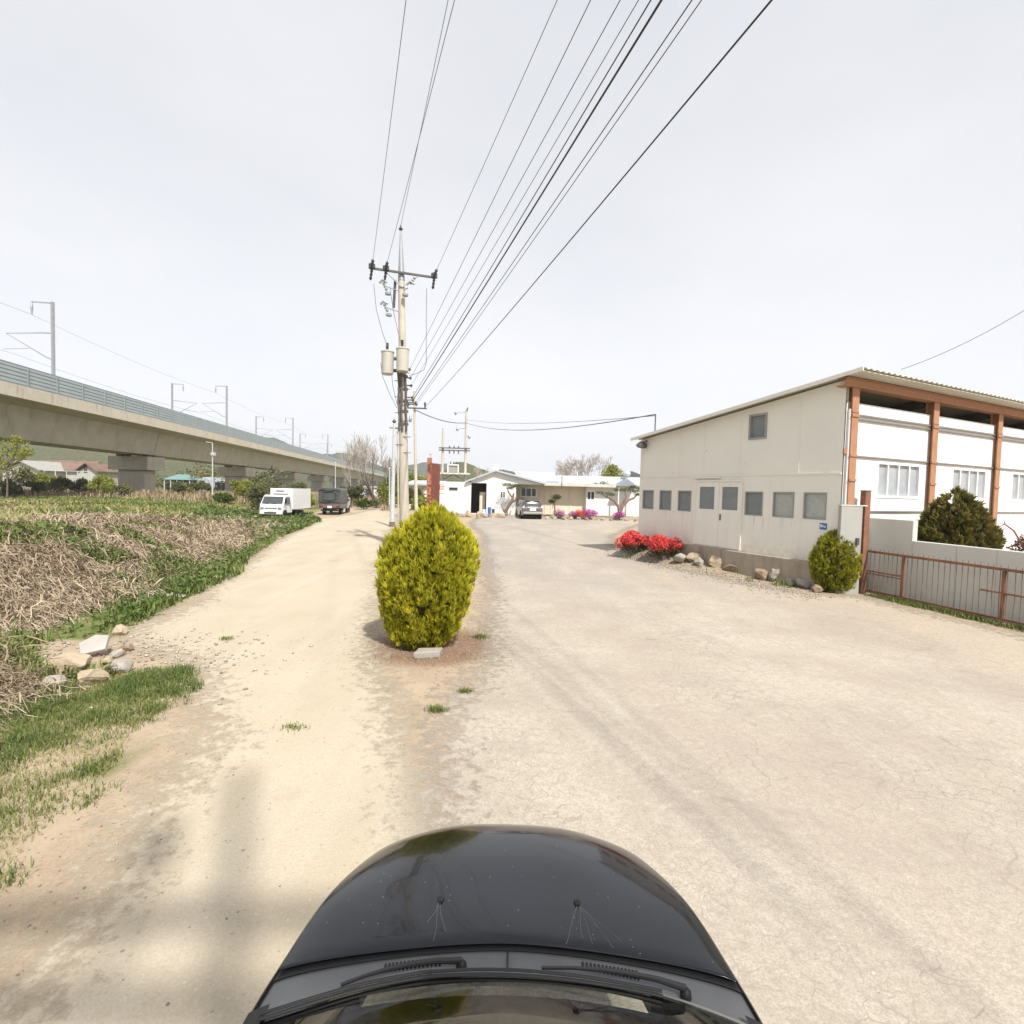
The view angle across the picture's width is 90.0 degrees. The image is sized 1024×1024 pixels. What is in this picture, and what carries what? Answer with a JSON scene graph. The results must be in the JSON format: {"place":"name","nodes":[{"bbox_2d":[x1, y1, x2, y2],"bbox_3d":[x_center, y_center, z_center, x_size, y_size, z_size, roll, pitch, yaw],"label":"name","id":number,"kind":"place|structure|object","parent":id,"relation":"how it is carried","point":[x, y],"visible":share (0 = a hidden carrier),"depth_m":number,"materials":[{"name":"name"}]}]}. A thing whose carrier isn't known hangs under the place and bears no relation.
{"place":"outdoors","nodes":[
{"label":"outdoors","id":0,"kind":"place"},
{"bbox_2d":[0,442,331,487],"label":"hill","id":1,"kind":"structure","parent":0,"point":[172,467],"depth_m":367.70,"materials":[{"name":"green plant"}]},
{"bbox_2d":[0,503,443,1023],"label":"dirt road","id":2,"kind":"structure","parent":0,"point":[318,578],"depth_m":3.94,"materials":[{"name":"soil"}]},
{"bbox_2d":[79,635,109,654],"bbox_3d":[-5.937,1.887,7.279,0.356,0.070,0.307,-15,47,-24],"label":"stone slab","id":3,"kind":"object","parent":2,"relation":"on","point":[94,644],"depth_m":7.24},
{"bbox_2d":[112,624,127,635],"bbox_3d":[-6.372,1.924,8.348,0.208,0.197,0.177,1,2,2],"label":"boulder","id":4,"kind":"object","parent":2,"relation":"on","point":[118,629],"visible":0.98,"depth_m":8.29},
{"bbox_2d":[109,659,132,673],"bbox_3d":[-5.147,2.034,6.742,0.256,0.160,0.329,0,3,-31],"label":"boulder","id":5,"kind":"object","parent":2,"relation":"on","point":[125,665],"visible":0.89,"depth_m":6.67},
{"bbox_2d":[318,488,351,513],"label":"canvas truck","id":6,"kind":"object","parent":2,"relation":"on","point":[331,500],"visible":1,"depth_m":44.85,"materials":[{"name":"fabric"}]},
{"bbox_2d":[414,647,442,658],"bbox_3d":[-1.246,2.104,7.630,0.428,0.100,0.240,1,2,-9],"label":"stone block","id":7,"kind":"object","parent":2,"relation":"on","point":[420,653],"depth_m":7.56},
{"bbox_2d":[286,453,396,487],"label":"hill","id":8,"kind":"structure","parent":0,"point":[329,484],"depth_m":707.65,"materials":[{"name":"green plant"}]},
{"bbox_2d":[408,462,451,478],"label":"hill","id":9,"kind":"structure","parent":0,"point":[421,468],"depth_m":1113.41,"materials":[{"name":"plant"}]},
{"bbox_2d":[440,462,488,481],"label":"hill","id":10,"kind":"structure","parent":0,"point":[470,470],"depth_m":383.20,"materials":[{"name":"green plant"}]},
{"bbox_2d":[0,487,1023,1013],"bbox_3d":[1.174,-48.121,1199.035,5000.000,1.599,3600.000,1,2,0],"label":"ground","id":11,"kind":"structure","parent":0,"point":[48,865],"depth_m":4.72,"materials":[{"name":"soil"}]},
{"bbox_2d":[0,478,24,495],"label":"bush","id":12,"kind":"object","parent":11,"relation":"on","point":[14,488],"visible":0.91,"depth_m":55.47,"materials":[{"name":"green plant"}]},
{"bbox_2d":[0,435,35,497],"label":"yellow tree","id":13,"kind":"object","parent":11,"relation":"on","point":[15,450],"visible":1,"depth_m":49.83,"materials":[{"name":"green plant"}]},
{"bbox_2d":[0,465,38,484],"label":"bush","id":14,"kind":"object","parent":11,"relation":"on","point":[25,474],"visible":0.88,"depth_m":77.70,"materials":[{"name":"green plant"}]},
{"bbox_2d":[0,460,67,488],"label":"white gable house","id":15,"kind":"structure","parent":11,"relation":"on","point":[38,466],"depth_m":105.73,"materials":[{"name":"grey tile"}]},
{"bbox_2d":[18,480,53,493],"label":"bush","id":16,"kind":"object","parent":11,"relation":"on","point":[38,486],"visible":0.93,"depth_m":61.60,"materials":[{"name":"green plant"}]},
{"bbox_2d":[33,472,57,482],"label":"bush","id":17,"kind":"object","parent":11,"relation":"on","point":[43,477],"visible":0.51,"depth_m":82.09,"materials":[{"name":"green plant"}]},
{"bbox_2d":[41,675,66,685],"bbox_3d":[-5.535,2.042,6.185,0.238,0.142,0.181,1,2,-13],"label":"boulder","id":18,"kind":"object","parent":11,"relation":"on","point":[57,677],"visible":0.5,"depth_m":6.16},
{"bbox_2d":[45,475,73,494],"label":"bush","id":19,"kind":"object","parent":11,"relation":"on","point":[60,484],"visible":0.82,"depth_m":69.87,"materials":[{"name":"green plant"}]},
{"bbox_2d":[42,651,92,674],"bbox_3d":[-5.719,1.960,6.585,0.549,0.311,0.319,1,2,-11],"label":"boulder","id":20,"kind":"object","parent":11,"relation":"on","point":[79,661],"visible":0.69,"depth_m":6.49,"materials":[{"name":"stone"}]},
{"bbox_2d":[68,477,89,492],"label":"bush","id":21,"kind":"object","parent":11,"relation":"on","point":[79,483],"visible":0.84,"depth_m":73.65,"materials":[{"name":"green plant"}]},
{"bbox_2d":[57,461,102,481],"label":"tiled house","id":22,"kind":"structure","parent":11,"relation":"on","point":[68,466],"depth_m":111.56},
{"bbox_2d":[77,668,109,686],"bbox_3d":[-5.207,2.026,6.344,0.312,0.220,0.324,3,3,28],"label":"boulder","id":23,"kind":"object","parent":11,"relation":"on","point":[87,676],"visible":0.81,"depth_m":6.25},
{"bbox_2d":[73,462,117,489],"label":"gabled wing","id":24,"kind":"structure","parent":11,"relation":"on","point":[96,469],"depth_m":107.64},
{"bbox_2d":[84,475,115,497],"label":"round bush","id":25,"kind":"object","parent":11,"relation":"on","point":[103,483],"visible":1,"depth_m":56.63,"materials":[{"name":"green plant"}]},
{"bbox_2d":[109,484,133,495],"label":"bush","id":26,"kind":"object","parent":11,"relation":"on","point":[125,489],"visible":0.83,"depth_m":65.77,"materials":[{"name":"green plant"}]},
{"bbox_2d":[0,504,290,750],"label":"dry brush","id":27,"kind":"object","parent":11,"relation":"on","point":[225,532],"visible":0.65,"depth_m":10.59,"materials":[{"name":"plant"}]},
{"bbox_2d":[0,463,290,490],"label":"woodland","id":28,"kind":"object","parent":11,"relation":"on","point":[205,473],"visible":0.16,"depth_m":134.06,"materials":[{"name":"green plant"}]},
{"bbox_2d":[0,504,320,669],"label":"weeds","id":29,"kind":"object","parent":11,"relation":"on","point":[228,510],"visible":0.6,"depth_m":13.35,"materials":[{"name":"green plant"}]},
{"bbox_2d":[164,474,199,489],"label":"teal pavilion","id":30,"kind":"structure","parent":11,"relation":"on","point":[185,478],"depth_m":131.51,"materials":[{"name":"metal"}]},
{"bbox_2d":[169,482,195,494],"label":"bush","id":31,"kind":"object","parent":11,"relation":"on","point":[180,486],"visible":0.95,"depth_m":71.56,"materials":[{"name":"green plant"}]},
{"bbox_2d":[0,486,389,510],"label":"reeds","id":32,"kind":"object","parent":11,"relation":"on","point":[166,494],"visible":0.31,"depth_m":64.11,"materials":[{"name":"plant"}]},
{"bbox_2d":[0,359,395,492],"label":"railway viaduct","id":33,"kind":"object","parent":11,"relation":"on","point":[39,408],"visible":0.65,"depth_m":76.83,"materials":[{"name":"concrete"}]},
{"bbox_2d":[4,301,55,374],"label":"catenary mast","id":34,"kind":"object","parent":33,"relation":"on","point":[52,333],"visible":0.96,"depth_m":56.50,"materials":[{"name":"grey metal"}]},
{"bbox_2d":[202,386,227,425],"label":"catenary mast","id":35,"kind":"object","parent":33,"relation":"on","point":[226,417],"visible":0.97,"depth_m":102.50,"materials":[{"name":"grey metal"}]},
{"bbox_2d":[188,480,213,495],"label":"bush","id":36,"kind":"object","parent":11,"relation":"on","point":[201,485],"visible":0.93,"depth_m":75.52,"materials":[{"name":"green plant"}]},
{"bbox_2d":[197,477,224,490],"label":"vinyl greenhouse","id":37,"kind":"object","parent":11,"relation":"on","point":[207,479],"visible":0.33,"depth_m":130.63,"materials":[{"name":"white plastic"}]},
{"bbox_2d":[212,492,235,503],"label":"bush","id":38,"kind":"object","parent":11,"relation":"on","point":[224,497],"visible":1,"depth_m":51.72,"materials":[{"name":"green plant"}]},
{"bbox_2d":[229,479,254,498],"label":"bush","id":39,"kind":"object","parent":11,"relation":"on","point":[241,487],"visible":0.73,"depth_m":59.32,"materials":[{"name":"green plant"}]},
{"bbox_2d":[244,482,269,508],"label":"bush","id":40,"kind":"object","parent":11,"relation":"on","point":[255,492],"visible":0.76,"depth_m":47.59,"materials":[{"name":"green plant"}]},
{"bbox_2d":[258,488,310,515],"bbox_3d":[-17.957,-0.692,40.687,2.200,2.360,5.135,1,2,1],"label":"refrigerated truck","id":41,"kind":"object","parent":11,"relation":"on","point":[282,501],"visible":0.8,"depth_m":39.63,"materials":[{"name":"metal"}]},
{"bbox_2d":[336,445,353,486],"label":"bare tree","id":42,"kind":"object","parent":11,"relation":"on","point":[346,459],"visible":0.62,"depth_m":85.16,"materials":[{"name":"brown plant"}]},
{"bbox_2d":[340,485,365,502],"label":"bush","id":43,"kind":"object","parent":11,"relation":"on","point":[352,493],"visible":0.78,"depth_m":65.97,"materials":[{"name":"green plant"}]},
{"bbox_2d":[343,430,387,507],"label":"bare tree","id":44,"kind":"object","parent":11,"relation":"on","point":[360,458],"visible":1,"depth_m":57.87,"materials":[{"name":"brown plant"}]},
{"bbox_2d":[354,498,379,508],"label":"bush","id":45,"kind":"object","parent":11,"relation":"on","point":[364,502],"visible":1,"depth_m":56.92,"materials":[{"name":"green plant"}]},
{"bbox_2d":[374,480,399,505],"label":"bush","id":46,"kind":"object","parent":11,"relation":"on","point":[382,492],"visible":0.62,"depth_m":61.23,"materials":[{"name":"green plant"}]},
{"bbox_2d":[377,453,396,504],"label":"bare tree","id":47,"kind":"object","parent":11,"relation":"on","point":[388,462],"visible":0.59,"depth_m":62.23,"materials":[{"name":"brown plant"}]},
{"bbox_2d":[389,419,395,526],"bbox_3d":[-7.585,-2.428,32.751,0.559,6.955,0.370,0,3,-28],"label":"slim pole","id":48,"kind":"object","parent":11,"relation":"on","point":[392,512],"visible":0.9,"depth_m":32.66,"materials":[{"name":"metal"}]},
{"bbox_2d":[369,225,437,526],"bbox_3d":[-4.433,-4.882,20.617,2.702,13.232,0.991,1,3,-18],"label":"utility pole","id":49,"kind":"object","parent":11,"relation":"on","point":[401,358],"visible":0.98,"depth_m":20.59,"materials":[{"name":"concrete"}]},
{"bbox_2d":[373,1,405,256],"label":"power line","id":50,"kind":"object","parent":49,"relation":"attached to","point":[391,116],"visible":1,"depth_m":12.38,"materials":[{"name":"black metal"}]},
{"bbox_2d":[387,0,454,261],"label":"power line","id":51,"kind":"object","parent":49,"relation":"attached to","point":[424,117],"visible":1,"depth_m":12.44,"materials":[{"name":"black metal"}]},
{"bbox_2d":[401,1,447,222],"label":"power line","id":52,"kind":"object","parent":49,"relation":"attached to","point":[427,98],"visible":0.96,"depth_m":13.62,"materials":[{"name":"black metal"}]},
{"bbox_2d":[437,1,556,268],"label":"power line","id":53,"kind":"object","parent":49,"relation":"attached to","point":[503,120],"visible":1,"depth_m":12.55,"materials":[{"name":"black metal"}]},
{"bbox_2d":[410,0,590,367],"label":"power line","id":54,"kind":"object","parent":49,"relation":"attached to","point":[513,158],"visible":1,"depth_m":9.05,"materials":[{"name":"black metal"}]},
{"bbox_2d":[412,0,620,374],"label":"power line","id":55,"kind":"object","parent":49,"relation":"attached to","point":[534,155],"visible":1,"depth_m":8.66,"materials":[{"name":"black metal"}]},
{"bbox_2d":[412,0,638,383],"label":"power line","id":56,"kind":"object","parent":49,"relation":"attached to","point":[547,155],"visible":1,"depth_m":8.40,"materials":[{"name":"black metal"}]},
{"bbox_2d":[413,0,650,395],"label":"power line","id":57,"kind":"object","parent":49,"relation":"attached to","point":[554,161],"visible":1,"depth_m":7.87,"materials":[{"name":"black metal"}]},
{"bbox_2d":[413,0,662,399],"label":"power line","id":58,"kind":"object","parent":49,"relation":"attached to","point":[624,60],"visible":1,"depth_m":7.64,"materials":[{"name":"black metal"}]},
{"bbox_2d":[416,0,691,401],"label":"power line","id":59,"kind":"object","parent":49,"relation":"attached to","point":[580,163],"visible":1,"depth_m":7.51,"materials":[{"name":"black metal"}]},
{"bbox_2d":[418,0,701,401],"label":"power line","id":60,"kind":"object","parent":49,"relation":"attached to","point":[586,164],"visible":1,"depth_m":7.43,"materials":[{"name":"black metal"}]},
{"bbox_2d":[407,391,426,511],"bbox_3d":[-7.444,-4.310,39.768,1.540,10.146,0.490,1,2,0],"label":"slim pole","id":61,"kind":"object","parent":11,"relation":"on","point":[414,407],"visible":0.84,"depth_m":39.77,"materials":[{"name":"concrete"}]},
{"bbox_2d":[426,0,772,405],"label":"power line","id":62,"kind":"object","parent":61,"relation":"attached to","point":[724,56],"visible":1,"depth_m":7.67,"materials":[{"name":"black metal"}]},
{"bbox_2d":[409,487,425,509],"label":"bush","id":63,"kind":"object","parent":11,"relation":"on","point":[411,492],"visible":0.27,"depth_m":56.48,"materials":[{"name":"green plant"}]},
{"bbox_2d":[410,494,426,510],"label":"bush","id":64,"kind":"object","parent":11,"relation":"on","point":[422,501],"visible":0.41,"depth_m":44.30,"materials":[{"name":"green plant"}]},
{"bbox_2d":[373,498,481,649],"bbox_3d":[-1.344,0.986,8.158,1.744,2.444,1.630,1,2,0],"label":"golden shrub","id":65,"kind":"object","parent":11,"relation":"on","point":[425,580],"visible":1,"depth_m":7.71,"materials":[{"name":"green plant"}]},
{"bbox_2d":[409,480,445,508],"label":"shed","id":66,"kind":"structure","parent":11,"relation":"on","point":[420,482],"depth_m":59.97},
{"bbox_2d":[426,452,439,527],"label":"sign pillar","id":67,"kind":"structure","parent":11,"relation":"on","point":[433,481],"depth_m":18.17,"materials":[{"name":"red metal"}]},
{"bbox_2d":[439,407,470,481],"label":"transformer frame","id":68,"kind":"object","parent":11,"relation":"on","point":[453,469],"visible":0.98,"depth_m":55.55,"materials":[{"name":"metal"}]},
{"bbox_2d":[467,414,654,429],"bbox_3d":[0.267,-6.732,37.717,0.036,4.201,37.630,1,2,-17],"label":"power line","id":69,"kind":"object","parent":68,"relation":"attached to","point":[581,425],"visible":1,"depth_m":25.36,"materials":[{"name":"black metal"}]},
{"bbox_2d":[439,465,545,514],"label":"white annex","id":70,"kind":"object","parent":11,"relation":"on","point":[480,493],"visible":0.77,"depth_m":47.99,"materials":[{"name":"paint"}]},
{"bbox_2d":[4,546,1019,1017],"bbox_3d":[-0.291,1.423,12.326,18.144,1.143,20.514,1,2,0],"label":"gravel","id":71,"kind":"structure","parent":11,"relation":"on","point":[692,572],"depth_m":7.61,"materials":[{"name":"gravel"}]},
{"bbox_2d":[516,479,639,516],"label":"long house","id":72,"kind":"structure","parent":11,"relation":"on","point":[576,496],"depth_m":49.94,"materials":[{"name":"white paint"}]},
{"bbox_2d":[520,488,536,496],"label":"window","id":73,"kind":"structure","parent":72,"relation":"in","point":[525,492],"depth_m":50.51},
{"bbox_2d":[515,470,639,484],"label":"roof","id":74,"kind":"structure","parent":72,"relation":"attached to","point":[548,476],"depth_m":60.26,"materials":[{"name":"white paint"}]},
{"bbox_2d":[553,453,615,475],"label":"bare tree","id":75,"kind":"object","parent":11,"relation":"on","point":[571,468],"visible":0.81,"depth_m":77.79,"materials":[{"name":"brown plant"}]},
{"bbox_2d":[601,463,629,476],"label":"round tree","id":76,"kind":"object","parent":11,"relation":"on","point":[612,470],"visible":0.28,"depth_m":73.36,"materials":[{"name":"green plant"}]},
{"bbox_2d":[595,485,639,512],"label":"sculpted pine","id":77,"kind":"object","parent":11,"relation":"on","point":[621,506],"visible":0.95,"depth_m":46.80,"materials":[{"name":"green plant"}]},
{"bbox_2d":[613,529,650,553],"bbox_3d":[4.706,1.161,19.943,1.492,1.003,1.177,1,2,0],"label":"azalea","id":78,"kind":"object","parent":11,"relation":"on","point":[631,540],"visible":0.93,"depth_m":19.71,"materials":[{"name":"red plant"}]},
{"bbox_2d":[644,534,683,558],"bbox_3d":[5.460,1.246,18.443,1.266,0.883,1.144,4,3,42],"label":"azalea","id":79,"kind":"object","parent":11,"relation":"on","point":[661,544],"visible":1,"depth_m":18.31,"materials":[{"name":"red plant"}]},
{"bbox_2d":[708,555,721,567],"bbox_3d":[6.826,1.673,17.058,0.612,0.493,0.467,1,2,-3],"label":"stone","id":80,"kind":"object","parent":11,"relation":"on","point":[714,561],"visible":0.68,"depth_m":16.89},
{"bbox_2d":[754,568,767,580],"bbox_3d":[7.512,1.903,15.426,0.384,0.398,0.319,2,3,25],"label":"stone","id":81,"kind":"object","parent":11,"relation":"on","point":[760,574],"visible":0.84,"depth_m":15.35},
{"bbox_2d":[795,577,810,588],"bbox_3d":[8.152,1.997,14.311,0.566,0.338,0.460,0,3,-38],"label":"stone","id":82,"kind":"object","parent":11,"relation":"on","point":[801,582],"visible":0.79,"depth_m":14.11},
{"bbox_2d":[630,366,1023,592],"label":"warehouse","id":83,"kind":"structure","parent":11,"relation":"on","point":[770,482],"depth_m":15.59,"materials":[{"name":"paint"}]},
{"bbox_2d":[642,490,653,508],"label":"window","id":84,"kind":"structure","parent":83,"relation":"in","point":[648,495],"depth_m":20.35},
{"bbox_2d":[659,490,671,509],"bbox_3d":[5.848,-0.449,19.439,0.088,0.748,0.627,0,3,-26],"label":"window","id":85,"kind":"structure","parent":83,"relation":"in","point":[665,495],"depth_m":19.49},
{"bbox_2d":[677,490,691,511],"bbox_3d":[6.277,-0.402,18.561,0.088,0.748,0.647,0,3,-26],"label":"window","id":86,"kind":"structure","parent":83,"relation":"in","point":[684,497],"depth_m":18.61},
{"bbox_2d":[692,477,743,550],"bbox_3d":[6.848,0.004,17.202,0.100,2.378,2.038,0,3,-26],"label":"door","id":87,"kind":"structure","parent":83,"relation":"in","point":[718,504],"depth_m":17.11,"materials":[{"name":"metal"}]},
{"bbox_2d":[744,491,762,515],"bbox_3d":[7.552,-0.262,15.948,0.088,0.748,0.647,0,3,-26],"label":"window","id":88,"kind":"structure","parent":83,"relation":"in","point":[753,500],"depth_m":15.97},
{"bbox_2d":[748,412,767,439],"bbox_3d":[7.616,-2.637,15.817,0.106,0.783,0.638,0,3,-26],"label":"window","id":89,"kind":"structure","parent":83,"relation":"in","point":[757,429],"depth_m":15.85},
{"bbox_2d":[772,492,794,517],"bbox_3d":[7.992,-0.214,15.047,0.088,0.748,0.680,0,3,-26],"label":"window","id":90,"kind":"structure","parent":83,"relation":"in","point":[783,502],"depth_m":15.08,"materials":[{"name":"glass"}]},
{"bbox_2d":[803,492,827,519],"bbox_3d":[8.413,-0.168,14.186,0.088,0.748,0.670,0,3,-26],"label":"window","id":91,"kind":"structure","parent":83,"relation":"in","point":[814,503],"depth_m":14.21,"materials":[{"name":"glass"}]},
{"bbox_2d":[875,462,920,498],"bbox_3d":[11.058,-0.893,14.695,2.152,0.998,0.096,0,3,-26],"label":"window","id":92,"kind":"structure","parent":83,"relation":"in","point":[893,480],"depth_m":14.68,"materials":[{"name":"glass"}]},
{"bbox_2d":[950,468,986,500],"bbox_3d":[14.617,-0.878,16.433,2.152,0.998,0.096,0,3,-26],"label":"window","id":93,"kind":"structure","parent":83,"relation":"in","point":[973,481],"depth_m":16.56,"materials":[{"name":"glass"}]},
{"bbox_2d":[1010,472,1023,501],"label":"window","id":94,"kind":"structure","parent":83,"relation":"in","point":[1017,480],"depth_m":17.92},
{"bbox_2d":[808,527,863,593],"bbox_3d":[8.683,1.256,13.753,1.250,1.916,1.240,-1,3,-43],"label":"golden shrub","id":95,"kind":"object","parent":11,"relation":"on","point":[829,556],"visible":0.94,"depth_m":13.42,"materials":[{"name":"green plant"}]},
{"bbox_2d":[834,505,867,593],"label":"gate pillar","id":96,"kind":"structure","parent":11,"relation":"on","point":[849,522],"depth_m":13.40,"materials":[{"name":"grey paint"}]},
{"bbox_2d":[866,518,1023,622],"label":"boundary wall","id":97,"kind":"structure","parent":11,"relation":"on","point":[897,536],"depth_m":12.13,"materials":[{"name":"grey paint"}]},
{"bbox_2d":[916,485,1006,548],"bbox_3d":[11.602,0.760,13.462,2.210,3.014,2.222,1,2,0],"label":"bronze shrub","id":98,"kind":"object","parent":11,"relation":"on","point":[966,519],"visible":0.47,"depth_m":12.97,"materials":[{"name":"green plant"}]},
{"bbox_2d":[998,520,1023,551],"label":"red shrub","id":99,"kind":"object","parent":11,"relation":"on","point":[1020,540],"visible":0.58,"depth_m":11.23,"materials":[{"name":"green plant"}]},
{"bbox_2d":[0,494,1023,891],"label":"grass","id":100,"kind":"structure","parent":0,"point":[42,708],"depth_m":6.24,"materials":[{"name":"plant"}]},
{"bbox_2d":[0,0,1023,475],"label":"sky","id":101,"kind":"structure","parent":0,"point":[193,188],"materials":[{"name":"white"}]},
{"bbox_2d":[397,515,1023,1023],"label":"concrete road","id":102,"kind":"structure","parent":0,"point":[721,831],"depth_m":4.75,"materials":[{"name":"concrete"}]},
{"bbox_2d":[424,703,452,712],"bbox_3d":[-0.822,2.197,5.750,0.328,0.069,0.200,1,2,0],"label":"grass tuft","id":103,"kind":"object","parent":102,"relation":"on","point":[438,708],"visible":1,"depth_m":5.74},
{"bbox_2d":[243,824,762,1023],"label":"black car","id":104,"kind":"object","parent":102,"relation":"on","point":[521,903],"visible":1,"depth_m":1.73,"materials":[{"name":"paint"}]},
{"bbox_2d":[502,482,525,512],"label":"sculpted pine","id":105,"kind":"object","parent":102,"relation":"on","point":[512,486],"visible":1,"depth_m":46.81,"materials":[{"name":"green plant"}]},
{"bbox_2d":[516,498,542,518],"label":"people carrier","id":106,"kind":"object","parent":102,"relation":"on","point":[529,508],"visible":0.91,"depth_m":45.34,"materials":[{"name":"silver metal"}]},
{"bbox_2d":[858,490,871,592],"bbox_3d":[9.343,0.791,13.659,0.190,2.737,0.255,1,2,-12],"label":"gate post","id":107,"kind":"object","parent":102,"relation":"on","point":[865,497],"visible":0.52,"depth_m":13.55,"materials":[{"name":"orange metal"}]},
{"bbox_2d":[865,549,1023,624],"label":"sliding gate","id":108,"kind":"structure","parent":107,"relation":"attached to","point":[1003,595],"depth_m":11.43,"materials":[{"name":"orange metal"}]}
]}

